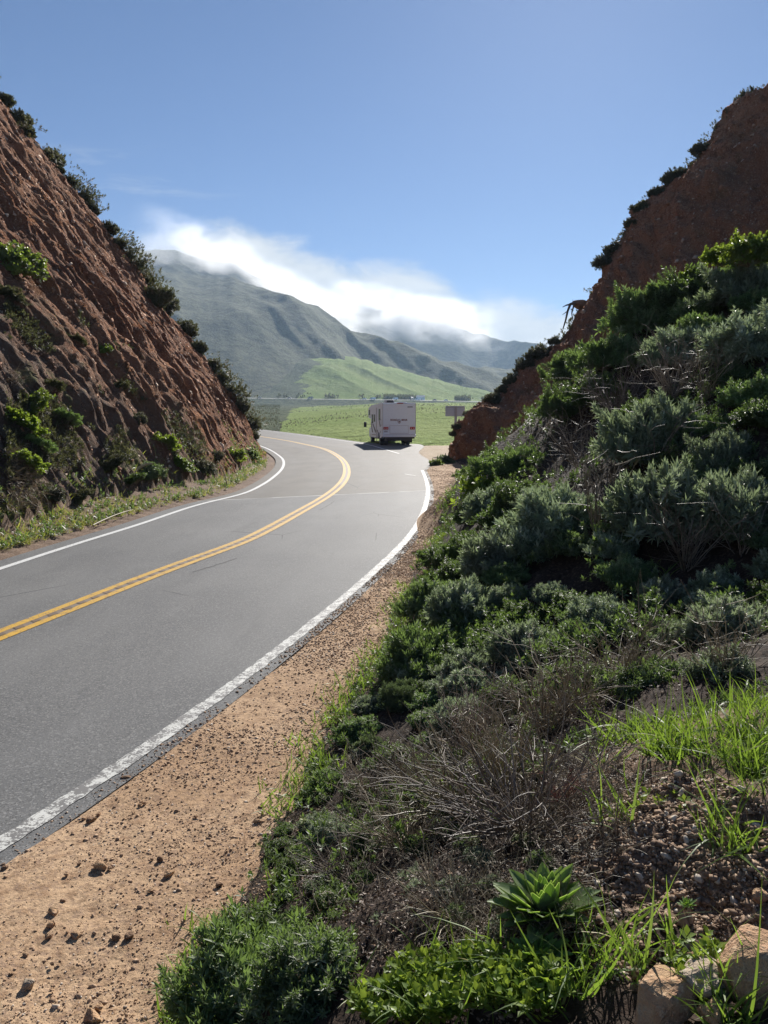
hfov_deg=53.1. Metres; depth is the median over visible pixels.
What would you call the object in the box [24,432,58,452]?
shrub
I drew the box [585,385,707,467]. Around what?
shrub
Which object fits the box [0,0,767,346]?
sky
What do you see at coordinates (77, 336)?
shrub
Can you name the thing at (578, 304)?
exposed root
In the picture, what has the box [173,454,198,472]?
shrub
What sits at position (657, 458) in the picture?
shrub
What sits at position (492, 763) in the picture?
shrub
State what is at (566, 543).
shrub
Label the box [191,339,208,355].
shrub
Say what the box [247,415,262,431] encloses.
shrub
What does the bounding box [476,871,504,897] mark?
shrub
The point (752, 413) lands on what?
shrub
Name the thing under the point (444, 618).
shrub
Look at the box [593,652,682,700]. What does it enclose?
shrub
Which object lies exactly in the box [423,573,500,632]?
shrub
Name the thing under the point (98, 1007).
pebble
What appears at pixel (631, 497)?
shrub
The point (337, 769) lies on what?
shrub
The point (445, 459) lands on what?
shrub
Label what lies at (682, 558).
dry shrub
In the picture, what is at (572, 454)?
dry shrub
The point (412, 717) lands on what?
shrub
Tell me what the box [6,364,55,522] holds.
shrub
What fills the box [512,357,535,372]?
shrub
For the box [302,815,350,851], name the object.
shrub
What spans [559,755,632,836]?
dry shrub
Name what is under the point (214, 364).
shrub
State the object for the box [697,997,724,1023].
rock
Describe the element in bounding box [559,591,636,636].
shrub
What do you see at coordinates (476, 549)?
shrub
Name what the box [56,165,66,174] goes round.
shrub
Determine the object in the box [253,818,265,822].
stone
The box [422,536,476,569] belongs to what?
shrub
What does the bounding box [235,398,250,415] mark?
shrub
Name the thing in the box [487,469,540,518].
shrub
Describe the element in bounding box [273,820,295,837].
shrub
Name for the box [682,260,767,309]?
shrub
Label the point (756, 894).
rock
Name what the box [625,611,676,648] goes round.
shrub
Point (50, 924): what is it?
stone
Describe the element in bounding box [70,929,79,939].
stone
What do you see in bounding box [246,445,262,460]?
shrub
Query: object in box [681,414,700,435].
shrub
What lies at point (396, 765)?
dry shrub
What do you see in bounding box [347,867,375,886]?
shrub
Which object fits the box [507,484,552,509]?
shrub
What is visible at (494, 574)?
shrub
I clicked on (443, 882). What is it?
shrub
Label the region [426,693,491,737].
shrub
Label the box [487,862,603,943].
rosette plant
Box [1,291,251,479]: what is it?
bank weeds
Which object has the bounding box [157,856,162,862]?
stone
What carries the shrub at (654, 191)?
on the red cliff
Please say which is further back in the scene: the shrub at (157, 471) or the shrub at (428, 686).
the shrub at (157, 471)
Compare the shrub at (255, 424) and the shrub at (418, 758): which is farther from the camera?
the shrub at (255, 424)
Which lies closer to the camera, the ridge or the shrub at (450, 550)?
the shrub at (450, 550)
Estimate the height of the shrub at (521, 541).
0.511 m
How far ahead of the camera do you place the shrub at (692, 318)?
10.72 m
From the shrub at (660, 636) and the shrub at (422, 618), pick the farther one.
the shrub at (422, 618)
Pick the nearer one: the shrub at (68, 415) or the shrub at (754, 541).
the shrub at (754, 541)
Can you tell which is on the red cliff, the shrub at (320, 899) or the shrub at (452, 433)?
the shrub at (452, 433)
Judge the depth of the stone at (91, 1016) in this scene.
3.04 m
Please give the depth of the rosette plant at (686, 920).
2.09 m
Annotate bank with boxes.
[0,100,266,526]
[160,306,767,1023]
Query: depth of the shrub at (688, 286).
12.83 m
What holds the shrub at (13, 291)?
on the cut bank at (41, 309)
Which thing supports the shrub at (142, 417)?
on the cut bank at (41, 309)
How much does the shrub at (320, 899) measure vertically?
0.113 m
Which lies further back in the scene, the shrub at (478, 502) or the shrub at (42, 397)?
the shrub at (42, 397)
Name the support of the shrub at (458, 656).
on the bank at (612, 1000)
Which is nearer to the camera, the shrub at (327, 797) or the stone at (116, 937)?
the stone at (116, 937)
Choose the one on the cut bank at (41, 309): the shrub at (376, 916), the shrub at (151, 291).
the shrub at (151, 291)
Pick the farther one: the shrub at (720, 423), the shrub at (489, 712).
the shrub at (720, 423)
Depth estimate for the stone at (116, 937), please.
3.53 m
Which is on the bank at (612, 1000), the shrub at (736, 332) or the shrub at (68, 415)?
the shrub at (736, 332)
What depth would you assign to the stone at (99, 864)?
4.07 m
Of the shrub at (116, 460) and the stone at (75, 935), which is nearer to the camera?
the stone at (75, 935)
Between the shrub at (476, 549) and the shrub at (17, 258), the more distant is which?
the shrub at (17, 258)
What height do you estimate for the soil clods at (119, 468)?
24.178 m
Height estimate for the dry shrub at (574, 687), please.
0.546 m
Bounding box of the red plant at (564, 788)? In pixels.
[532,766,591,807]
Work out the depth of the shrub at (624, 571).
6.19 m
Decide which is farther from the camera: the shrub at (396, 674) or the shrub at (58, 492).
the shrub at (58, 492)
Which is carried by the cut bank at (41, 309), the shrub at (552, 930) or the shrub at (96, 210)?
the shrub at (96, 210)
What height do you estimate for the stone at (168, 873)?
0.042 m
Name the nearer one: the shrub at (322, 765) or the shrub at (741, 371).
the shrub at (322, 765)
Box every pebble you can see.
[41,933,52,939]
[94,1004,102,1010]
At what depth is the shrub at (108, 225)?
38.42 m
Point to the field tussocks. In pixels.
(265, 406)
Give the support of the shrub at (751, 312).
on the bank at (612, 1000)
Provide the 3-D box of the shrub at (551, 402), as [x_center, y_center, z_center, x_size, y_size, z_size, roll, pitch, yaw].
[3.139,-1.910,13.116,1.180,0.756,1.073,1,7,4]
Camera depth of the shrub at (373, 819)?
3.91 m
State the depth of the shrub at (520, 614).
6.38 m
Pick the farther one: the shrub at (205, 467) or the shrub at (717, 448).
the shrub at (205, 467)
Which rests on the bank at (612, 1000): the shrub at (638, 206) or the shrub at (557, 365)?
the shrub at (557, 365)
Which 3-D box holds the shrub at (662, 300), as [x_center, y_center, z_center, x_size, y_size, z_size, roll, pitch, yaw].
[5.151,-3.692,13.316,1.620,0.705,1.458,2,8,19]
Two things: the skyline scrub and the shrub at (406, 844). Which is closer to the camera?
the shrub at (406, 844)
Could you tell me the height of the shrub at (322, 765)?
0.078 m
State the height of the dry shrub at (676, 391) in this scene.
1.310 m
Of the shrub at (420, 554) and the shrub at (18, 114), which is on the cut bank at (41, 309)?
the shrub at (18, 114)
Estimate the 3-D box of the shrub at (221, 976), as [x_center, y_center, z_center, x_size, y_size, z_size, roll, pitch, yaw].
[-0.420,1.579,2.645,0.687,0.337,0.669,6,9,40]
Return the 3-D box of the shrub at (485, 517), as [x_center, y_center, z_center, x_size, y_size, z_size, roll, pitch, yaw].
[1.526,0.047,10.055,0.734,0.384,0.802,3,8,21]
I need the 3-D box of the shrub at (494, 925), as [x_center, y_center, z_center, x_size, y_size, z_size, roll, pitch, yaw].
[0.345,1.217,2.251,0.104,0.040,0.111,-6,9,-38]
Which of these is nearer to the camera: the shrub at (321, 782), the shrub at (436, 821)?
the shrub at (436, 821)
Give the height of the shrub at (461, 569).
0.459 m
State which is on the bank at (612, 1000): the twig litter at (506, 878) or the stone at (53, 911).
the twig litter at (506, 878)
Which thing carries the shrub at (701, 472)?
on the bank at (612, 1000)
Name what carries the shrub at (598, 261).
on the red cliff
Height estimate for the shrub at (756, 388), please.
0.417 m
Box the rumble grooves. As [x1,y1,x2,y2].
[0,485,340,635]
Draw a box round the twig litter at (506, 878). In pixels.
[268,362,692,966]
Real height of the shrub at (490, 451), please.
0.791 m
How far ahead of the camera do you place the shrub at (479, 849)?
2.84 m
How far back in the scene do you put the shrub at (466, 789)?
3.75 m
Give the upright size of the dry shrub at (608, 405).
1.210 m
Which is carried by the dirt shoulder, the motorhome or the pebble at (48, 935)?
the pebble at (48, 935)
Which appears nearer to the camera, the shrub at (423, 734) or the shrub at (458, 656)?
the shrub at (423, 734)
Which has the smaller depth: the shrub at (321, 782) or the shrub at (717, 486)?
the shrub at (321, 782)
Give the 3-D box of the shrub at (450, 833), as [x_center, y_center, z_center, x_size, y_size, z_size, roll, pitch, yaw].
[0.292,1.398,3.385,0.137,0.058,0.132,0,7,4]
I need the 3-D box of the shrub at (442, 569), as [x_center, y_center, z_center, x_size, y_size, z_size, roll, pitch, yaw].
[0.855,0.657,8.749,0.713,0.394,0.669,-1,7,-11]
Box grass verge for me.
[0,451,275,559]
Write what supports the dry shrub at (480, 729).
on the bank at (612, 1000)
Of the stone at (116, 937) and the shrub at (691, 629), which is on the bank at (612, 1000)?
the shrub at (691, 629)
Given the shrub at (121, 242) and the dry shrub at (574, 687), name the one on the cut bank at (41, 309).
the shrub at (121, 242)
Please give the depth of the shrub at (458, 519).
11.96 m
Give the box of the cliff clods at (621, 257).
[448,84,767,458]
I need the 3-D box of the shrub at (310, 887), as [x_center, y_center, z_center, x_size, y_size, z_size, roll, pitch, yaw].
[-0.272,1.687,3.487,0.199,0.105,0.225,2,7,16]
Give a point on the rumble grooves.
(49, 614)
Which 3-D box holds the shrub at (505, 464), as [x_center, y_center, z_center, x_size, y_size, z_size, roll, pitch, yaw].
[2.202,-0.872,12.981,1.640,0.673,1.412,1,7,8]
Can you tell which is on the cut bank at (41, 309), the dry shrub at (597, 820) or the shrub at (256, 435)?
the shrub at (256, 435)
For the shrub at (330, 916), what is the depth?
2.92 m
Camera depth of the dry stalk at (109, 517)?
17.32 m
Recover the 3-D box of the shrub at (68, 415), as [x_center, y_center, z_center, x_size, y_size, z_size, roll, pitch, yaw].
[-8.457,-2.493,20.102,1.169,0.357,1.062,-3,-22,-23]
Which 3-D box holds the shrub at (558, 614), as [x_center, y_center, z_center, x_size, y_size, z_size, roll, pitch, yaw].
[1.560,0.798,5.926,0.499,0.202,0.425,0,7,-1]
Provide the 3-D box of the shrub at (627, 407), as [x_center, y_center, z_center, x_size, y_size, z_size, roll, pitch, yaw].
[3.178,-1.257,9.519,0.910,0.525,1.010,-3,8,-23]
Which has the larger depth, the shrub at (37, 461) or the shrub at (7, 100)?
the shrub at (7, 100)
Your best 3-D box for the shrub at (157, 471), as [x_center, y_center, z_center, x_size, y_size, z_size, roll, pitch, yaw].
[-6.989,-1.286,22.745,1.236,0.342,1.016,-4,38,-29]
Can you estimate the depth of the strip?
12.42 m
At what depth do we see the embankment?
781.70 m
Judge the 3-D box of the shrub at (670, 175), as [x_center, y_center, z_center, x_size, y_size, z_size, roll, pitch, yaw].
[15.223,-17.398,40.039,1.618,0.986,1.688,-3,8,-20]
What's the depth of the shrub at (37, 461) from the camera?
16.92 m
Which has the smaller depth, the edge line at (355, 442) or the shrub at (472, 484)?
the shrub at (472, 484)
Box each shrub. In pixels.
[0,91,16,107]
[0,240,49,282]
[0,284,32,305]
[3,447,50,474]
[4,405,50,436]
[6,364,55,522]
[9,107,33,125]
[17,387,56,416]
[19,123,36,137]
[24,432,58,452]
[37,481,66,502]
[42,143,66,166]
[43,378,67,392]
[52,407,83,427]
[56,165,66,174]
[63,174,78,189]
[66,331,87,346]
[72,488,95,503]
[78,191,91,201]
[85,201,99,215]
[98,343,113,352]
[98,450,132,472]
[101,220,119,236]
[113,236,126,249]
[114,378,129,389]
[122,472,147,483]
[132,410,147,424]
[140,460,168,480]
[142,272,155,284]
[143,280,178,309]
[150,893,322,1023]
[152,431,181,451]
[163,292,179,316]
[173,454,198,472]
[176,318,199,339]
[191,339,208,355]
[191,457,217,474]
[208,358,219,370]
[212,449,225,462]
[229,446,246,462]
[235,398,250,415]
[237,916,364,1023]
[240,893,274,932]
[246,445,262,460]
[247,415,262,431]
[252,429,259,440]
[261,835,296,863]
[265,905,300,931]
[269,881,294,908]
[272,853,314,879]
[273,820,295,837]
[277,864,309,886]
[283,808,402,911]
[296,807,335,835]
[301,767,342,795]
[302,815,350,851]
[302,870,339,896]
[306,788,334,806]
[306,874,351,922]
[308,755,326,770]
[320,756,469,882]
[322,734,402,803]
[327,904,352,923]
[328,764,345,775]
[330,714,383,745]
[335,884,360,897]
[337,777,377,802]
[341,821,392,857]
[347,692,384,716]
[347,708,467,798]
[347,741,374,758]
[347,800,369,816]
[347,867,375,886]
[348,687,573,833]
[349,858,368,872]
[355,733,382,753]
[356,757,375,773]
[365,815,383,827]
[366,910,383,924]
[367,681,669,878]
[372,737,418,774]
[375,619,455,682]
[375,677,431,713]
[377,790,409,810]
[380,828,528,954]
[389,574,457,622]
[391,658,436,683]
[397,676,430,692]
[397,861,421,881]
[398,776,441,809]
[402,833,430,855]
[402,878,424,894]
[404,689,445,711]
[404,752,449,773]
[406,707,434,730]
[408,731,446,751]
[411,610,433,630]
[413,542,446,566]
[414,664,536,760]
[417,675,584,825]
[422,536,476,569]
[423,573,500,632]
[423,766,456,784]
[424,673,452,698]
[426,554,465,584]
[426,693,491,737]
[428,643,493,677]
[429,458,444,465]
[429,817,450,831]
[430,626,473,654]
[433,599,500,633]
[434,526,482,560]
[435,452,455,463]
[435,663,504,701]
[435,874,472,899]
[436,821,460,840]
[436,901,476,932]
[449,430,456,436]
[449,777,478,802]
[450,469,500,506]
[451,423,460,429]
[451,500,472,524]
[451,623,643,735]
[452,833,480,851]
[455,440,512,478]
[456,549,499,580]
[458,523,540,577]
[459,480,507,524]
[460,844,499,867]
[464,750,511,783]
[465,441,542,478]
[465,631,492,652]
[471,504,506,528]
[475,699,504,724]
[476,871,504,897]
[477,561,531,586]
[477,671,544,721]
[482,391,500,403]
[483,914,516,942]
[484,617,569,672]
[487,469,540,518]
[488,582,530,605]
[488,897,507,915]
[492,509,515,533]
[492,597,551,625]
[493,383,508,393]
[493,481,598,539]
[495,519,555,565]
[501,370,518,384]
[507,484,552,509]
[511,832,539,847]
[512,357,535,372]
[514,616,668,715]
[517,757,558,782]
[521,342,551,360]
[522,847,555,870]
[524,682,536,697]
[528,580,568,605]
[532,379,582,419]
[532,658,605,705]
[537,341,588,382]
[540,527,595,559]
[542,393,599,480]
[546,920,564,932]
[547,337,561,346]
[547,588,590,611]
[548,568,713,697]
[552,605,570,622]
[555,614,611,654]
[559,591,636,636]
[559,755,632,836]
[560,368,630,407]
[562,330,641,372]
[562,429,660,533]
[564,344,666,416]
[578,528,639,559]
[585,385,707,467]
[590,253,612,269]
[593,551,661,590]
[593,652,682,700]
[594,279,675,335]
[599,451,727,546]
[601,389,673,424]
[602,244,617,254]
[610,396,717,469]
[617,312,721,402]
[622,215,637,228]
[623,341,644,366]
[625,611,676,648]
[627,200,649,213]
[632,477,757,572]
[632,573,690,611]
[635,321,711,369]
[637,261,730,309]
[637,442,684,464]
[642,283,690,312]
[647,185,665,196]
[650,622,683,649]
[651,326,750,399]
[658,581,767,679]
[659,167,686,183]
[661,589,767,645]
[666,286,724,323]
[667,309,744,343]
[671,461,767,546]
[675,424,758,471]
[677,642,757,683]
[680,264,704,278]
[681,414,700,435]
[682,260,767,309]
[683,586,731,612]
[687,141,710,157]
[688,454,739,479]
[688,564,746,597]
[691,297,767,366]
[691,413,733,436]
[696,481,767,556]
[696,592,763,609]
[698,242,729,266]
[705,360,754,383]
[713,368,767,407]
[714,227,767,269]
[720,265,734,273]
[727,284,767,313]
[728,395,767,428]
[729,454,767,481]
[731,84,764,103]
[740,522,767,550]
[742,547,767,580]
[744,578,767,603]
[745,298,767,316]
[751,309,761,320]
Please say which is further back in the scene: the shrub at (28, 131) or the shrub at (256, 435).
the shrub at (256, 435)
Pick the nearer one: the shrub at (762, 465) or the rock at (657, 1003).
the rock at (657, 1003)
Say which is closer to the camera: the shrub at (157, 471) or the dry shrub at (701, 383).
the dry shrub at (701, 383)
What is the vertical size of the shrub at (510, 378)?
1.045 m
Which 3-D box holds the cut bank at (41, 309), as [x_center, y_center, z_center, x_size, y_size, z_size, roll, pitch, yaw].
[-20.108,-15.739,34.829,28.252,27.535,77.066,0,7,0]
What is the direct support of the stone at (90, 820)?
on the dirt shoulder
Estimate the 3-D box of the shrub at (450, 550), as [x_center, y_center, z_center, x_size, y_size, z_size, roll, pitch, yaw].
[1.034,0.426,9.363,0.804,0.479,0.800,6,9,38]
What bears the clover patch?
on the earth mound
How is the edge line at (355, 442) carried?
on the road at (90, 691)
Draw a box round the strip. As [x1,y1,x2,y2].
[1,436,347,635]
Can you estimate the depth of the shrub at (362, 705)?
5.83 m
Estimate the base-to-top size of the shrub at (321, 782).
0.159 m
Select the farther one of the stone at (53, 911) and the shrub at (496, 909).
the stone at (53, 911)
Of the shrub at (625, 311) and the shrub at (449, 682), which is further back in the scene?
the shrub at (625, 311)
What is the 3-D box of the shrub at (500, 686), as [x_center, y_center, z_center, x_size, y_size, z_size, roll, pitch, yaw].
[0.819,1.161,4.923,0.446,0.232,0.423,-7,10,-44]
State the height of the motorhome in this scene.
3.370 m
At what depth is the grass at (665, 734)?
2.63 m
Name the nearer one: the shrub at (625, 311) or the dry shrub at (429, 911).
the dry shrub at (429, 911)
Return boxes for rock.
[635,964,698,1023]
[676,955,731,1003]
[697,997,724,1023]
[716,924,767,1010]
[752,887,767,903]
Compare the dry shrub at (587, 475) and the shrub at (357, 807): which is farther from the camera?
the dry shrub at (587, 475)
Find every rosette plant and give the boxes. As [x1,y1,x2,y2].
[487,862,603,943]
[510,924,572,961]
[677,896,695,927]
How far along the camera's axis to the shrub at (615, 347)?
12.81 m
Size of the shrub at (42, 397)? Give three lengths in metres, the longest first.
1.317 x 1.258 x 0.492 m
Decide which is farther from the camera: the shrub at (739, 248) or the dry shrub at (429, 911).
the shrub at (739, 248)
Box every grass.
[141,464,767,1023]
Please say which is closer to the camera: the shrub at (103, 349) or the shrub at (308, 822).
the shrub at (308, 822)
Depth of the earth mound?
2.55 m
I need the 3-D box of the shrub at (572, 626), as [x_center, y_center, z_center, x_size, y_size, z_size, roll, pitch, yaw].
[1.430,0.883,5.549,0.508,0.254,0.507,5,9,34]
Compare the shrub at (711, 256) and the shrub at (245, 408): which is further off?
the shrub at (245, 408)
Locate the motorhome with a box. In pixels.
[364,400,415,444]
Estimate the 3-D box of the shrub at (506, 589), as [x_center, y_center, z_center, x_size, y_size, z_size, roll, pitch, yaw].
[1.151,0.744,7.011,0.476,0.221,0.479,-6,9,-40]
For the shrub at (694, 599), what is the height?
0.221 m
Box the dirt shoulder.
[0,462,465,1023]
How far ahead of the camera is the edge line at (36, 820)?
6.03 m
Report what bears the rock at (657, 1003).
on the bank at (612, 1000)
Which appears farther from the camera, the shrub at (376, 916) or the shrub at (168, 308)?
the shrub at (168, 308)
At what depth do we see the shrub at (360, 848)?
3.71 m
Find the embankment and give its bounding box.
[243,398,466,405]
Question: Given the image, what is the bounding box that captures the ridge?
[320,304,547,368]
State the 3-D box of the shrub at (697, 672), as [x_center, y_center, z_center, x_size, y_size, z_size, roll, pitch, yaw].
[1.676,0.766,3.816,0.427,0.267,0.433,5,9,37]
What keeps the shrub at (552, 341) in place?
on the red cliff
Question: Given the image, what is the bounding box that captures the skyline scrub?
[0,76,727,434]
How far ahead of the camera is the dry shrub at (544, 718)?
4.16 m
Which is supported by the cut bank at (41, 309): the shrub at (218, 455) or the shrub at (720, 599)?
the shrub at (218, 455)
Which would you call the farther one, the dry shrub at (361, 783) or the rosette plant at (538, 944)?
the dry shrub at (361, 783)
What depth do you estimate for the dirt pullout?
50.12 m
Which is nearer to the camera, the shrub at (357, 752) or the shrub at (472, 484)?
the shrub at (357, 752)
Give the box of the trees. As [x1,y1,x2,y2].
[236,391,484,400]
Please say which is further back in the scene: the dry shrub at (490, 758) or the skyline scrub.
the skyline scrub
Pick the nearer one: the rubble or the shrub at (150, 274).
the rubble
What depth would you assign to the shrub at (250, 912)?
3.40 m
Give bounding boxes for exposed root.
[562,300,586,328]
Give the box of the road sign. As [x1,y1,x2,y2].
[445,406,464,423]
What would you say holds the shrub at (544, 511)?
on the bank at (612, 1000)
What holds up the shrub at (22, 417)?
on the cut bank at (41, 309)
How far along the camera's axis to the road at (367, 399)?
793.61 m
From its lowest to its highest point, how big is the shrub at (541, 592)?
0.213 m
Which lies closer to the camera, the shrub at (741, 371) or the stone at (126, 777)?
the stone at (126, 777)
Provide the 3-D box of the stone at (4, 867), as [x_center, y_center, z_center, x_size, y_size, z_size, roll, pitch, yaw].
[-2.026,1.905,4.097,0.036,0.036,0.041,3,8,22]
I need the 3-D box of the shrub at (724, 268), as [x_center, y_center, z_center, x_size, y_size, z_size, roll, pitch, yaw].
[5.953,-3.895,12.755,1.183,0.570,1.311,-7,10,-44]
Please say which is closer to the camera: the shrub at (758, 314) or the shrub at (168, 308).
the shrub at (758, 314)
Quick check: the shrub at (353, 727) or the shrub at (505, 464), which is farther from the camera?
the shrub at (505, 464)
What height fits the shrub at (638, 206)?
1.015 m
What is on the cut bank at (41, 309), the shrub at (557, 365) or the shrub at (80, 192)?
the shrub at (80, 192)
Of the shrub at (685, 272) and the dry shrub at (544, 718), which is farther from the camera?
the shrub at (685, 272)
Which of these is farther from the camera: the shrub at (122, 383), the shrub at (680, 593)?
the shrub at (122, 383)
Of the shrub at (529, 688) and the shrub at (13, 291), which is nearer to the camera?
the shrub at (529, 688)
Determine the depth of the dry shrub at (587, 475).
7.29 m
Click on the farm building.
(421, 397)
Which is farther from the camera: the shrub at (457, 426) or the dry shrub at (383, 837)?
the shrub at (457, 426)
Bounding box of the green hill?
[251,356,496,401]
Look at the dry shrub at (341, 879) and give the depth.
3.47 m
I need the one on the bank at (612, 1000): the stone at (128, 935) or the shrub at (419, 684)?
the shrub at (419, 684)
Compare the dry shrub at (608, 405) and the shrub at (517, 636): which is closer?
the shrub at (517, 636)
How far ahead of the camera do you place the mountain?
1154.67 m
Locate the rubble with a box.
[293,769,767,1023]
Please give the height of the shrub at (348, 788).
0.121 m
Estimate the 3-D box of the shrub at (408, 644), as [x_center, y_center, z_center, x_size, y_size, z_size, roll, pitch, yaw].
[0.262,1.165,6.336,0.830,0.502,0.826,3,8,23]
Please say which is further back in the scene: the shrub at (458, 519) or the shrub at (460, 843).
the shrub at (458, 519)
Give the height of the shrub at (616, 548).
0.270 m
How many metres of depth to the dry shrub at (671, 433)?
7.66 m
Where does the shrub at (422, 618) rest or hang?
on the bank at (612, 1000)
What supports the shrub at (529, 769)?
on the bank at (612, 1000)
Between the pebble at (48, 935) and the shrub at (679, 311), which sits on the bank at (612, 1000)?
the shrub at (679, 311)
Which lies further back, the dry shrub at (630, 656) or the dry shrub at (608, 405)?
the dry shrub at (608, 405)
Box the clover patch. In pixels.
[345,783,725,1023]
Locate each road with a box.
[0,429,433,867]
[268,398,481,401]
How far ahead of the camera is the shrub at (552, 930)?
2.17 m
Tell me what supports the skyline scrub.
on the red cliff
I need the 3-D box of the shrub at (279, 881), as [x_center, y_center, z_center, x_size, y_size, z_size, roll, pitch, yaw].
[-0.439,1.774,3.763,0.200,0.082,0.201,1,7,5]
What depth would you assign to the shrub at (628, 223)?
40.07 m
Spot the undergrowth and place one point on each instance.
(341, 741)
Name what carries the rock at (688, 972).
on the bank at (612, 1000)
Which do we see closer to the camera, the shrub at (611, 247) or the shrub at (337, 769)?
the shrub at (337, 769)
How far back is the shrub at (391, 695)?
5.65 m
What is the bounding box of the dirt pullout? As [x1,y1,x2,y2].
[419,445,457,460]
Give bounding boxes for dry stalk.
[92,510,130,525]
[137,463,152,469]
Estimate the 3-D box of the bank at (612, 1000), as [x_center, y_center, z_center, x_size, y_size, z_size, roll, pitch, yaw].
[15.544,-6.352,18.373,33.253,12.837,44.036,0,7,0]
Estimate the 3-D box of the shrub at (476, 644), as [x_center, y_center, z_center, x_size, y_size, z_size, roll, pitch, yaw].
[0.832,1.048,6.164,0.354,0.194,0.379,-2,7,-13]
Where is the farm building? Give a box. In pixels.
[416,395,424,400]
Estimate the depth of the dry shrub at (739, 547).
5.92 m
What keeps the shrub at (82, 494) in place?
on the cut bank at (41, 309)
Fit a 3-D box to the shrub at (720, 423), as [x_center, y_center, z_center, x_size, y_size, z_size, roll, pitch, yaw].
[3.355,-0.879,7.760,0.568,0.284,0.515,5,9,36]
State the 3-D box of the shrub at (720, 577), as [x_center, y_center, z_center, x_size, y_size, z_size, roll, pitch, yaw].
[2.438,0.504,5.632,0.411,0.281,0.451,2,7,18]
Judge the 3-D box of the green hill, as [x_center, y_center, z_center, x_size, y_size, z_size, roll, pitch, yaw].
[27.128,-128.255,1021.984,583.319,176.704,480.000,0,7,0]
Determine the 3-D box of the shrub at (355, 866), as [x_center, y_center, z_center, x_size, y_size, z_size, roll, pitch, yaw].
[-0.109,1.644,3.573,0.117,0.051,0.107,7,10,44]
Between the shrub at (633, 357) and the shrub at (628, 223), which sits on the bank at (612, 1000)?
the shrub at (633, 357)
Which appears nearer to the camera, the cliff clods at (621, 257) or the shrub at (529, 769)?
the shrub at (529, 769)
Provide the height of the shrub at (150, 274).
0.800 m
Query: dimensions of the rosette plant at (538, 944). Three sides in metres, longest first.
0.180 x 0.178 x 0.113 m
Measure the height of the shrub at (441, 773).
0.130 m
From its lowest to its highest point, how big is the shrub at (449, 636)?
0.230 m
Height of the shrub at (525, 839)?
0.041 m
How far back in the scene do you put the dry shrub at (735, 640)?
3.78 m
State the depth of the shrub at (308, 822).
4.24 m
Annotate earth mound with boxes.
[541,705,767,954]
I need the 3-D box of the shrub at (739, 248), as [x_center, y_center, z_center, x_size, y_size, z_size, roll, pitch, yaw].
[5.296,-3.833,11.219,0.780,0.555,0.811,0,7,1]
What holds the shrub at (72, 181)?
on the cut bank at (41, 309)
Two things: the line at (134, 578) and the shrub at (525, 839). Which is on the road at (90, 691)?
the line at (134, 578)
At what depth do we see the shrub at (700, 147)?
39.68 m
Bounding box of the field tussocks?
[250,402,476,429]
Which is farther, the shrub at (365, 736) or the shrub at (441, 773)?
the shrub at (365, 736)
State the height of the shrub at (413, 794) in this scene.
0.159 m
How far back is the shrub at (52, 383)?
20.50 m
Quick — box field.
[247,402,477,445]
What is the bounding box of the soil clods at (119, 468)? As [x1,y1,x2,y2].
[0,101,265,509]
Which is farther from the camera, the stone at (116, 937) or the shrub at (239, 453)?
the shrub at (239, 453)
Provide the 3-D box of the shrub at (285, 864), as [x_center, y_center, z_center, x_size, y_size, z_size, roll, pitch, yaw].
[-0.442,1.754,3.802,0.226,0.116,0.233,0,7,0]
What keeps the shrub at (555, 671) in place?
on the bank at (612, 1000)
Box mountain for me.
[124,249,516,397]
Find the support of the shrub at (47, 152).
on the cut bank at (41, 309)
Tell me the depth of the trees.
807.47 m
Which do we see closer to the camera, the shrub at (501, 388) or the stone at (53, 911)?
the stone at (53, 911)
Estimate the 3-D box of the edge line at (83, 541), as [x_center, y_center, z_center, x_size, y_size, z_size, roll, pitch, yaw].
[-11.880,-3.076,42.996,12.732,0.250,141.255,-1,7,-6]
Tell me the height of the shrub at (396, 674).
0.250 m
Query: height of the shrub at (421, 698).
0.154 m
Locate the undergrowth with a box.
[169,265,767,996]
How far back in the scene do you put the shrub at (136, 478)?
21.49 m
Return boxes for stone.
[1,865,8,870]
[21,978,34,990]
[46,920,54,927]
[48,907,58,916]
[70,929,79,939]
[83,1007,101,1023]
[86,817,96,823]
[93,860,106,869]
[111,934,120,941]
[121,775,130,778]
[124,931,133,939]
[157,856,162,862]
[164,870,174,876]
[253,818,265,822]
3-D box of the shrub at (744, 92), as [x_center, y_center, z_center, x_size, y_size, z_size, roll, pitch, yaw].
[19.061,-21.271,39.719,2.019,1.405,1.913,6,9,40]
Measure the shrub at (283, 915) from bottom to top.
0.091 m
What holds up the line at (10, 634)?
on the road at (90, 691)
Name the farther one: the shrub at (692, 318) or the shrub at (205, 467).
the shrub at (205, 467)
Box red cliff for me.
[448,83,767,459]
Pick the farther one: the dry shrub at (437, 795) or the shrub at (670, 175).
the shrub at (670, 175)
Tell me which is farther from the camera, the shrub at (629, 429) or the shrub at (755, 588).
the shrub at (629, 429)
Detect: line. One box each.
[0,436,345,632]
[0,436,350,640]
[0,446,284,569]
[0,470,429,851]
[266,430,399,453]

